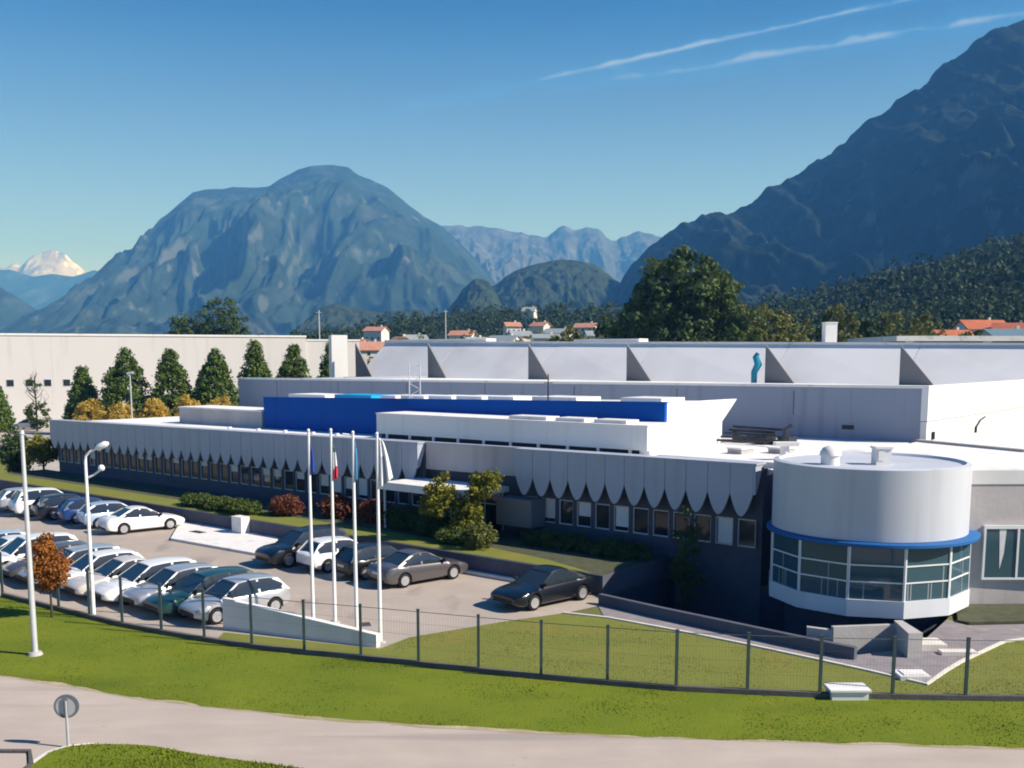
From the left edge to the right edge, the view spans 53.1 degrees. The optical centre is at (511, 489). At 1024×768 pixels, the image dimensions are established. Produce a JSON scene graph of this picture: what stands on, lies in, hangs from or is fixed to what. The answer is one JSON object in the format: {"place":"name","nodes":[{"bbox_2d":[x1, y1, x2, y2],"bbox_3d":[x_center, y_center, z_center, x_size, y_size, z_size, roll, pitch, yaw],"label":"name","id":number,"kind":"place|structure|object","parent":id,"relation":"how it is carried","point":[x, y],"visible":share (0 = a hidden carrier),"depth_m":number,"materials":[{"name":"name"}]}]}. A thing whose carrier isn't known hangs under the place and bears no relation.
{"place":"outdoors","nodes":[
{"label":"outdoors","id":0,"kind":"place"},
{"bbox_2d":[0,458,29,472],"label":"side lawn","id":1,"kind":"structure","parent":0,"point":[2,469],"depth_m":93.73,"materials":[{"name":"green plant"}]},
{"bbox_2d":[0,428,33,471],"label":"clipped conifer","id":2,"kind":"object","parent":1,"relation":"on","point":[10,456],"visible":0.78,"depth_m":86.51,"materials":[{"name":"green plant"}]},
{"bbox_2d":[0,287,35,330],"bbox_3d":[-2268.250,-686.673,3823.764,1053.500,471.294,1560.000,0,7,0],"label":"hills","id":3,"kind":"structure","parent":0,"point":[13,308],"depth_m":4131.84,"materials":[{"name":"blue"}]},
{"bbox_2d":[0,424,59,470],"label":"yard","id":4,"kind":"structure","parent":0,"point":[45,433],"depth_m":134.07,"materials":[{"name":"concrete"}]},
{"bbox_2d":[23,372,51,431],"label":"thin tree","id":5,"kind":"object","parent":4,"relation":"on","point":[29,412],"visible":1,"depth_m":140.40,"materials":[{"name":"green plant"}]},
{"bbox_2d":[61,365,99,419],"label":"conical tree","id":6,"kind":"object","parent":4,"relation":"on","point":[80,390],"visible":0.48,"depth_m":134.43,"materials":[{"name":"green plant"}]},
{"bbox_2d":[71,398,108,420],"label":"domed shrub","id":7,"kind":"object","parent":4,"relation":"on","point":[85,406],"visible":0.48,"depth_m":123.39,"materials":[{"name":"yellow plant"}]},
{"bbox_2d":[87,347,153,420],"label":"conical tree","id":8,"kind":"object","parent":4,"relation":"on","point":[116,385],"visible":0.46,"depth_m":131.93,"materials":[{"name":"green plant"}]},
{"bbox_2d":[147,348,194,416],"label":"conical tree","id":9,"kind":"object","parent":4,"relation":"on","point":[171,375],"visible":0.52,"depth_m":132.18,"materials":[{"name":"green plant"}]},
{"bbox_2d":[189,345,239,405],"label":"conical tree","id":10,"kind":"object","parent":4,"relation":"on","point":[210,379],"visible":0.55,"depth_m":132.14,"materials":[{"name":"green plant"}]},
{"bbox_2d":[235,339,272,405],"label":"conical tree","id":11,"kind":"object","parent":4,"relation":"on","point":[256,365],"visible":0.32,"depth_m":138.27,"materials":[{"name":"green plant"}]},
{"bbox_2d":[274,343,314,377],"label":"conical tree","id":12,"kind":"object","parent":4,"relation":"on","point":[293,362],"visible":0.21,"depth_m":140.16,"materials":[{"name":"green plant"}]},
{"bbox_2d":[0,250,85,275],"bbox_3d":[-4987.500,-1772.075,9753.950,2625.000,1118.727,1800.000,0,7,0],"label":"snow peak","id":13,"kind":"structure","parent":0,"point":[50,262],"depth_m":10175.43,"materials":[{"name":"white snow"}]},
{"bbox_2d":[0,270,97,309],"bbox_3d":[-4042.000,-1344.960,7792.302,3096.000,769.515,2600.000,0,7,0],"label":"hills","id":14,"kind":"structure","parent":0,"point":[38,292],"depth_m":8178.80,"materials":[{"name":"blue stone"}]},
{"bbox_2d":[171,522,277,554],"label":"raised pavement","id":15,"kind":"structure","parent":0,"point":[227,539],"depth_m":56.58,"materials":[{"name":"white concrete"}]},
{"bbox_2d":[0,165,496,334],"bbox_3d":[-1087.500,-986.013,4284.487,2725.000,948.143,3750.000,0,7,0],"label":"mountain","id":16,"kind":"structure","parent":0,"point":[288,254],"depth_m":3645.13,"materials":[{"name":"blue stone"}]},
{"bbox_2d":[0,508,597,648],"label":"parking lot","id":17,"kind":"structure","parent":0,"point":[465,595],"depth_m":43.36,"materials":[{"name":"grey asphalt"}]},
{"bbox_2d":[8,487,62,516],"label":"parked car","id":18,"kind":"object","parent":17,"relation":"on","point":[16,503],"visible":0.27,"depth_m":65.28,"materials":[{"name":"white paint"}]},
{"bbox_2d":[0,532,77,577],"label":"parked car","id":19,"kind":"object","parent":17,"relation":"on","point":[15,547],"visible":0.15,"depth_m":48.02,"materials":[{"name":"white paint"}]},
{"bbox_2d":[2,540,86,577],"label":"parked car","id":20,"kind":"object","parent":17,"relation":"on","point":[20,564],"visible":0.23,"depth_m":46.58,"materials":[{"name":"grey paint"}]},
{"bbox_2d":[31,493,79,519],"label":"parked car","id":21,"kind":"object","parent":17,"relation":"on","point":[44,506],"visible":0.43,"depth_m":63.68,"materials":[{"name":"black paint"}]},
{"bbox_2d":[17,543,118,583],"bbox_3d":[-19.849,3.366,46.464,4.576,1.520,1.994,-7,10,-44],"label":"parked car","id":22,"kind":"object","parent":17,"relation":"on","point":[77,552],"visible":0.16,"depth_m":46.13,"materials":[{"name":"silver paint"}]},
{"bbox_2d":[55,497,102,523],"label":"parked car","id":23,"kind":"object","parent":17,"relation":"on","point":[66,509],"visible":0.38,"depth_m":62.22,"materials":[{"name":"blue paint"}]},
{"bbox_2d":[84,441,108,614],"bbox_3d":[-15.885,1.560,39.488,1.021,6.879,0.255,0,7,0],"label":"lamp post","id":24,"kind":"object","parent":17,"relation":"on","point":[102,445],"visible":0.98,"depth_m":39.38,"materials":[{"name":"white metal"}]},
{"bbox_2d":[54,548,143,588],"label":"parked car","id":25,"kind":"object","parent":17,"relation":"on","point":[100,558],"visible":0.14,"depth_m":45.03,"materials":[{"name":"white paint"}]},
{"bbox_2d":[76,501,126,528],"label":"parked car","id":26,"kind":"object","parent":17,"relation":"on","point":[98,509],"visible":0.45,"depth_m":60.70,"materials":[{"name":"white paint"}]},
{"bbox_2d":[63,555,146,598],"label":"parked car","id":27,"kind":"object","parent":17,"relation":"on","point":[114,567],"visible":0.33,"depth_m":43.53,"materials":[{"name":"beige paint"}]},
{"bbox_2d":[97,505,184,534],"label":"parked car","id":28,"kind":"object","parent":17,"relation":"on","point":[124,521],"visible":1,"depth_m":59.15,"materials":[{"name":"white paint"}]},
{"bbox_2d":[94,556,195,604],"bbox_3d":[-15.349,3.770,43.310,4.576,1.520,1.994,-7,10,-44],"label":"parked car","id":29,"kind":"object","parent":17,"relation":"on","point":[140,571],"visible":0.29,"depth_m":42.58,"materials":[{"name":"white paint"}]},
{"bbox_2d":[122,562,216,606],"bbox_3d":[-13.849,3.914,42.260,4.126,1.500,1.971,-7,10,-44],"label":"parked car","id":30,"kind":"object","parent":17,"relation":"on","point":[168,576],"visible":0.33,"depth_m":41.59,"materials":[{"name":"silver paint"}]},
{"bbox_2d":[143,566,253,617],"bbox_3d":[-12.349,4.039,41.207,4.576,1.520,1.994,-7,10,-44],"label":"parked car","id":31,"kind":"object","parent":17,"relation":"on","point":[201,579],"visible":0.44,"depth_m":40.46,"materials":[{"name":"green paint"}]},
{"bbox_2d":[178,573,290,624],"bbox_3d":[-10.849,4.184,40.157,4.126,1.500,1.971,-7,10,-44],"label":"parked car","id":32,"kind":"object","parent":17,"relation":"on","point":[259,586],"visible":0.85,"depth_m":39.78,"materials":[{"name":"silver paint"}]},
{"bbox_2d":[222,597,379,647],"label":"ramp wall","id":33,"kind":"structure","parent":17,"relation":"on","point":[319,631],"depth_m":37.02,"materials":[{"name":"white concrete"}]},
{"bbox_2d":[255,524,350,567],"bbox_3d":[-10.299,2.726,50.758,4.626,1.700,2.083,-6,10,-41],"label":"parked car","id":34,"kind":"object","parent":17,"relation":"on","point":[283,549],"visible":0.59,"depth_m":49.79,"materials":[{"name":"black paint"}]},
{"bbox_2d":[307,429,314,617],"bbox_3d":[-7.450,1.471,37.934,0.400,7.450,0.400,0,7,0],"label":"flagpole","id":35,"kind":"object","parent":17,"relation":"on","point":[311,468],"visible":0.97,"depth_m":37.84,"materials":[{"name":"metal"}]},
{"bbox_2d":[296,536,357,572],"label":"parked car","id":36,"kind":"object","parent":17,"relation":"on","point":[322,553],"visible":0.45,"depth_m":48.18,"materials":[{"name":"white paint"}]},
{"bbox_2d":[329,428,338,622],"bbox_3d":[-6.749,1.402,38.591,0.386,7.420,0.388,7,10,45],"label":"flagpole","id":37,"kind":"object","parent":17,"relation":"on","point":[333,467],"visible":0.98,"depth_m":38.51,"materials":[{"name":"metal"}]},
{"bbox_2d":[343,431,358,627],"bbox_3d":[-5.762,1.595,37.002,0.564,7.440,0.400,0,7,0],"label":"flagpole","id":38,"kind":"object","parent":17,"relation":"on","point":[355,475],"visible":0.98,"depth_m":36.91,"materials":[{"name":"metal"}]},
{"bbox_2d":[335,542,397,579],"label":"parked car","id":39,"kind":"object","parent":17,"relation":"on","point":[366,556],"visible":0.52,"depth_m":46.66,"materials":[{"name":"black paint"}]},
{"bbox_2d":[375,432,392,643],"bbox_3d":[-4.508,1.721,35.859,0.724,7.480,0.400,0,7,0],"label":"flagpole","id":40,"kind":"object","parent":17,"relation":"on","point":[384,475],"visible":0.98,"depth_m":35.62,"materials":[{"name":"metal"}]},
{"bbox_2d":[366,548,467,587],"bbox_3d":[-4.251,3.404,46.407,4.626,1.460,2.016,-6,10,-41],"label":"parked car","id":41,"kind":"object","parent":17,"relation":"on","point":[403,568],"visible":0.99,"depth_m":45.52,"materials":[{"name":"grey paint"}]},
{"bbox_2d":[490,564,596,610],"bbox_3d":[1.351,3.924,42.342,4.626,1.460,2.016,-6,10,-41],"label":"parked car","id":42,"kind":"object","parent":17,"relation":"on","point":[533,588],"visible":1,"depth_m":41.70,"materials":[{"name":"black paint"}]},
{"bbox_2d":[0,469,672,594],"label":"terrace","id":43,"kind":"structure","parent":0,"point":[620,580],"depth_m":49.31,"materials":[{"name":"plant"}]},
{"bbox_2d":[0,470,662,574],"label":"planting bed","id":44,"kind":"object","parent":43,"relation":"on","point":[594,564],"visible":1,"depth_m":55.11,"materials":[{"name":"green plant"}]},
{"bbox_2d":[222,497,262,514],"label":"terrace bush","id":45,"kind":"object","parent":44,"relation":"on","point":[236,506],"visible":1,"depth_m":60.24,"materials":[{"name":"green plant"}]},
{"bbox_2d":[267,493,305,516],"bbox_3d":[-13.249,0.953,60.149,2.706,1.555,2.069,6,9,39],"label":"terrace bush","id":46,"kind":"object","parent":44,"relation":"on","point":[288,504],"visible":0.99,"depth_m":59.55,"materials":[{"name":"red plant"}]},
{"bbox_2d":[0,473,591,572],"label":"terrace grass","id":47,"kind":"structure","parent":44,"relation":"on","point":[404,538],"depth_m":57.06,"materials":[{"name":"green plant"}]},
{"bbox_2d":[316,492,357,518],"bbox_3d":[-10.104,1.008,59.298,2.563,1.718,2.068,6,9,39],"label":"terrace bush","id":48,"kind":"object","parent":44,"relation":"on","point":[343,506],"visible":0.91,"depth_m":58.88,"materials":[{"name":"red plant"}]},
{"bbox_2d":[356,499,392,523],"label":"terrace bush","id":49,"kind":"object","parent":44,"relation":"on","point":[367,509],"visible":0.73,"depth_m":57.06,"materials":[{"name":"red plant"}]},
{"bbox_2d":[380,503,420,530],"bbox_3d":[-5.759,1.577,55.330,2.055,1.637,3.061,-5,9,-32],"label":"terrace bush","id":50,"kind":"object","parent":44,"relation":"on","point":[397,517],"visible":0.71,"depth_m":55.00,"materials":[{"name":"green plant"}]},
{"bbox_2d":[406,513,454,535],"bbox_3d":[-4.174,1.852,53.450,3.208,1.582,2.162,6,9,39],"label":"terrace bush","id":51,"kind":"object","parent":44,"relation":"on","point":[422,524],"visible":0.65,"depth_m":52.86,"materials":[{"name":"green plant"}]},
{"bbox_2d":[417,467,504,530],"bbox_3d":[-2.581,0.856,51.485,4.494,4.001,2.174,0,7,0],"label":"young tree","id":52,"kind":"object","parent":44,"relation":"on","point":[468,510],"visible":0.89,"depth_m":51.11,"materials":[{"name":"green plant"}]},
{"bbox_2d":[458,519,498,549],"bbox_3d":[-1.601,2.239,49.528,1.982,1.512,1.949,0,7,0],"label":"round bush","id":53,"kind":"object","parent":44,"relation":"on","point":[474,536],"visible":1,"depth_m":49.17,"materials":[{"name":"green plant"}]},
{"bbox_2d":[519,528,591,551],"bbox_3d":[2.079,2.442,49.947,4.417,1.291,1.980,6,9,39],"label":"terrace bush","id":54,"kind":"object","parent":44,"relation":"on","point":[547,538],"visible":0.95,"depth_m":49.44,"materials":[{"name":"green plant"}]},
{"bbox_2d":[579,536,654,560],"bbox_3d":[4.864,2.790,47.732,4.107,1.134,2.207,6,9,39],"label":"terrace bush","id":55,"kind":"object","parent":44,"relation":"on","point":[608,547],"visible":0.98,"depth_m":47.22,"materials":[{"name":"green plant"}]},
{"bbox_2d":[293,304,430,333],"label":"wooded knoll","id":56,"kind":"structure","parent":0,"point":[334,315],"depth_m":1917.47,"materials":[{"name":"plant"}]},
{"bbox_2d":[447,279,503,313],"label":"wooded knoll","id":57,"kind":"structure","parent":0,"point":[481,293],"depth_m":1811.98,"materials":[{"name":"blue plant"}]},
{"bbox_2d":[0,596,1023,747],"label":"grass verge","id":58,"kind":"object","parent":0,"point":[711,706],"depth_m":30.41,"materials":[{"name":"green plant"}]},
{"bbox_2d":[19,430,42,656],"bbox_3d":[-16.200,1.839,34.311,0.520,7.639,0.520,0,7,0],"label":"lamp post","id":59,"kind":"object","parent":58,"relation":"on","point":[35,652],"visible":1,"depth_m":34.33,"materials":[{"name":"metal"}]},
{"bbox_2d":[24,532,73,616],"bbox_3d":[-17.871,3.275,39.662,1.737,3.433,1.702,0,7,0],"label":"orange tree","id":60,"kind":"object","parent":58,"relation":"on","point":[51,568],"visible":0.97,"depth_m":39.36,"materials":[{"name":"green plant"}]},
{"bbox_2d":[0,552,1023,701],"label":"wire fence","id":61,"kind":"object","parent":58,"relation":"on","point":[819,693],"visible":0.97,"depth_m":32.20,"materials":[{"name":"metal"}]},
{"bbox_2d":[823,683,871,699],"bbox_3d":[9.960,6.043,30.449,1.200,0.380,0.750,0,7,0],"label":"utility box","id":62,"kind":"object","parent":58,"relation":"on","point":[847,691],"visible":0.93,"depth_m":30.15,"materials":[{"name":"white metal"}]},
{"bbox_2d":[0,676,1023,767],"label":"road","id":63,"kind":"structure","parent":0,"point":[32,720],"depth_m":26.74,"materials":[{"name":"grey asphalt"}]},
{"bbox_2d":[30,743,303,767],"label":"grass island","id":64,"kind":"structure","parent":63,"relation":"on","point":[76,752],"depth_m":25.62,"materials":[{"name":"green plant"}]},
{"bbox_2d":[53,694,78,745],"bbox_3d":[-11.501,6.001,26.465,0.630,1.435,0.093,-1,7,-8],"label":"traffic sign","id":65,"kind":"object","parent":64,"relation":"on","point":[66,706],"visible":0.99,"depth_m":26.44,"materials":[{"name":"metal"}]},
{"bbox_2d":[0,675,1023,748],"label":"road shoulder","id":66,"kind":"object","parent":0,"point":[512,730],"visible":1,"depth_m":27.88},
{"bbox_2d":[0,0,1023,271],"label":"sky","id":67,"kind":"structure","parent":0,"point":[617,118],"materials":[{"name":"blue"}]},
{"bbox_2d":[442,225,661,282],"bbox_3d":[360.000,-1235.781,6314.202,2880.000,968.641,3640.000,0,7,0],"label":"mountain ridge","id":68,"kind":"structure","parent":0,"point":[498,254],"depth_m":6681.85,"materials":[{"name":"blue stone"}]},
{"bbox_2d":[492,259,620,308],"bbox_3d":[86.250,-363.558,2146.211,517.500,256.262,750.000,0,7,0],"label":"wooded knoll","id":69,"kind":"structure","parent":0,"point":[559,281],"depth_m":2120.13,"materials":[{"name":"plant"}]},
{"bbox_2d":[218,613,1023,694],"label":"lawn","id":70,"kind":"structure","parent":0,"point":[691,647],"depth_m":34.49,"materials":[{"name":"green plant"}]},
{"bbox_2d":[336,300,1008,339],"bbox_3d":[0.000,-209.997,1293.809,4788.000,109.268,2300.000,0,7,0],"label":"hillside","id":71,"kind":"structure","parent":0,"point":[441,336],"depth_m":985.57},
{"bbox_2d":[290,297,818,341],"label":"woods","id":72,"kind":"object","parent":71,"relation":"on","point":[430,326],"visible":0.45,"depth_m":555.69,"materials":[{"name":"green plant"}]},
{"bbox_2d":[749,264,1023,341],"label":"forest","id":73,"kind":"object","parent":71,"relation":"on","point":[944,311],"visible":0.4,"depth_m":360.21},
{"bbox_2d":[753,232,1023,318],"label":"hill forest","id":74,"kind":"object","parent":71,"relation":"on","point":[982,267],"visible":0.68,"depth_m":503.43,"materials":[{"name":"green plant"}]},
{"bbox_2d":[604,244,763,341],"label":"tree","id":75,"kind":"object","parent":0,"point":[686,312],"visible":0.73,"depth_m":160.31,"materials":[{"name":"green plant"}]},
{"bbox_2d":[355,338,1023,384],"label":"sawtooth hall","id":76,"kind":"structure","parent":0,"point":[909,363],"depth_m":100.45,"materials":[{"name":"white metal"}]},
{"bbox_2d":[573,574,956,621],"bbox_3d":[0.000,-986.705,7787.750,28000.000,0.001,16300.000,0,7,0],"label":"ground","id":77,"kind":"structure","parent":0,"point":[596,610],"depth_m":40.87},
{"bbox_2d":[24,432,58,468],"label":"round shrub","id":78,"kind":"object","parent":77,"relation":"on","point":[40,449],"visible":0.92,"depth_m":84.73,"materials":[{"name":"green plant"}]},
{"bbox_2d":[0,333,359,423],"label":"white hall","id":79,"kind":"structure","parent":77,"relation":"on","point":[52,361],"depth_m":158.90,"materials":[{"name":"beige paint"}]},
{"bbox_2d":[164,310,208,334],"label":"round tree","id":80,"kind":"object","parent":77,"relation":"on","point":[181,327],"visible":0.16,"depth_m":245.22,"materials":[{"name":"green plant"}]},
{"bbox_2d":[193,297,254,334],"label":"round tree","id":81,"kind":"object","parent":77,"relation":"on","point":[233,323],"visible":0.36,"depth_m":247.35,"materials":[{"name":"green plant"}]},
{"bbox_2d":[328,335,347,377],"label":"end tower","id":82,"kind":"structure","parent":77,"relation":"on","point":[338,357],"depth_m":128.45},
{"bbox_2d":[49,416,910,626],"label":"office wing","id":83,"kind":"structure","parent":77,"relation":"on","point":[634,498],"depth_m":53.06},
{"bbox_2d":[178,405,263,427],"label":"grey roof block","id":84,"kind":"structure","parent":83,"relation":"on","point":[241,416],"depth_m":78.09,"materials":[{"name":"grey metal"}]},
{"bbox_2d":[450,492,503,529],"bbox_3d":[-1.939,0.991,55.864,3.820,2.110,0.065,6,9,39],"label":"entrance door","id":85,"kind":"structure","parent":83,"relation":"in","point":[489,504],"depth_m":55.24,"materials":[{"name":"black glass"}]},
{"bbox_2d":[263,393,736,443],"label":"blue roof block","id":86,"kind":"structure","parent":83,"relation":"on","point":[342,413],"depth_m":62.92,"materials":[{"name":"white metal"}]},
{"bbox_2d":[375,411,716,454],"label":"pale roof block","id":87,"kind":"structure","parent":83,"relation":"on","point":[627,436],"depth_m":55.30,"materials":[{"name":"white concrete"}]},
{"bbox_2d":[381,434,638,453],"bbox_3d":[-0.825,-2.581,57.419,18.600,0.260,0.069,6,9,39],"label":"strip window","id":88,"kind":"structure","parent":87,"relation":"in","point":[422,438],"depth_m":57.09,"materials":[{"name":"black glass"}]},
{"bbox_2d":[715,516,732,544],"bbox_3d":[9.621,1.849,46.240,0.890,1.260,0.140,6,9,39],"label":"window","id":89,"kind":"structure","parent":83,"relation":"in","point":[724,525],"depth_m":46.24,"materials":[{"name":"grey glass"}]},
{"bbox_2d":[737,518,755,547],"bbox_3d":[10.476,1.937,45.554,0.890,1.260,0.140,6,9,39],"label":"window","id":90,"kind":"structure","parent":83,"relation":"in","point":[746,536],"depth_m":45.58,"materials":[{"name":"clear glass"}]},
{"bbox_2d":[716,424,796,444],"bbox_3d":[14.171,-3.137,58.277,4.360,1.425,2.470,6,9,39],"label":"ventilation plant","id":91,"kind":"object","parent":83,"relation":"on","point":[762,437],"visible":0.78,"depth_m":58.32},
{"bbox_2d":[238,376,1023,448],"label":"factory hall","id":92,"kind":"structure","parent":77,"relation":"on","point":[990,413],"depth_m":66.17,"materials":[{"name":"concrete"}]},
{"bbox_2d":[747,304,795,341],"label":"round tree","id":93,"kind":"object","parent":77,"relation":"on","point":[770,316],"visible":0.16,"depth_m":174.23,"materials":[{"name":"green plant"}]},
{"bbox_2d":[562,612,1023,684],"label":"kerb","id":94,"kind":"structure","parent":77,"relation":"on","point":[945,670],"depth_m":35.25,"materials":[{"name":"concrete"}]},
{"bbox_2d":[773,313,815,341],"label":"round tree","id":95,"kind":"object","parent":77,"relation":"on","point":[800,335],"visible":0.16,"depth_m":176.56,"materials":[{"name":"green plant"}]},
{"bbox_2d":[872,311,919,336],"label":"round tree","id":96,"kind":"object","parent":77,"relation":"on","point":[885,328],"visible":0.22,"depth_m":188.99,"materials":[{"name":"green plant"}]},
{"bbox_2d":[892,439,1023,603],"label":"office annex","id":97,"kind":"object","parent":77,"relation":"on","point":[996,574],"visible":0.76,"depth_m":41.37,"materials":[{"name":"white paint"}]},
{"bbox_2d":[980,525,1023,579],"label":"window","id":98,"kind":"structure","parent":97,"relation":"in","point":[1003,545],"depth_m":41.32,"materials":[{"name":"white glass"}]},
{"bbox_2d":[956,604,1023,624],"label":"planting bed","id":99,"kind":"object","parent":77,"relation":"on","point":[986,614],"visible":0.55,"depth_m":39.91,"materials":[{"name":"green plant"}]},
{"bbox_2d":[597,604,1023,681],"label":"paved path","id":100,"kind":"structure","parent":0,"point":[947,632],"depth_m":36.72,"materials":[{"name":"grey concrete"}]},
{"bbox_2d":[598,593,856,659],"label":"parapet wall","id":101,"kind":"structure","parent":100,"relation":"on","point":[711,623],"depth_m":37.59,"materials":[{"name":"concrete"}]},
{"bbox_2d":[806,620,922,657],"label":"stair parapet","id":102,"kind":"structure","parent":100,"relation":"on","point":[886,633],"depth_m":35.81,"materials":[{"name":"concrete"}]},
{"bbox_2d":[617,20,1023,306],"bbox_3d":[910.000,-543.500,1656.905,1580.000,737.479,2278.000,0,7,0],"label":"mountain","id":103,"kind":"structure","parent":0,"point":[934,166],"depth_m":1708.87,"materials":[{"name":"blue stone"}]},
{"bbox_2d":[812,303,864,341],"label":"round tree","id":104,"kind":"object","parent":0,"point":[851,321],"visible":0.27,"depth_m":182.47,"materials":[{"name":"green plant"}]},
{"bbox_2d":[847,336,1023,342],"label":"flat roof shed","id":105,"kind":"structure","parent":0,"point":[999,339],"depth_m":137.08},
{"label":"court floor","id":106,"kind":"structure","parent":0,"visible":0},
{"bbox_2d":[665,505,711,610],"bbox_3d":[7.860,3.683,45.766,2.078,6.078,2.381,0,7,0],"label":"slim tree","id":107,"kind":"object","parent":106,"relation":"on","point":[683,567],"visible":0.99,"depth_m":45.54,"materials":[{"name":"green plant"}]},
{"bbox_2d":[611,574,783,630],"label":"court retaining wall","id":108,"kind":"structure","parent":106,"relation":"on","point":[660,592],"depth_m":45.41,"materials":[{"name":"grey concrete"}]},
{"bbox_2d":[767,451,980,637],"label":"rotunda","id":109,"kind":"structure","parent":106,"relation":"on","point":[858,538],"depth_m":38.97,"materials":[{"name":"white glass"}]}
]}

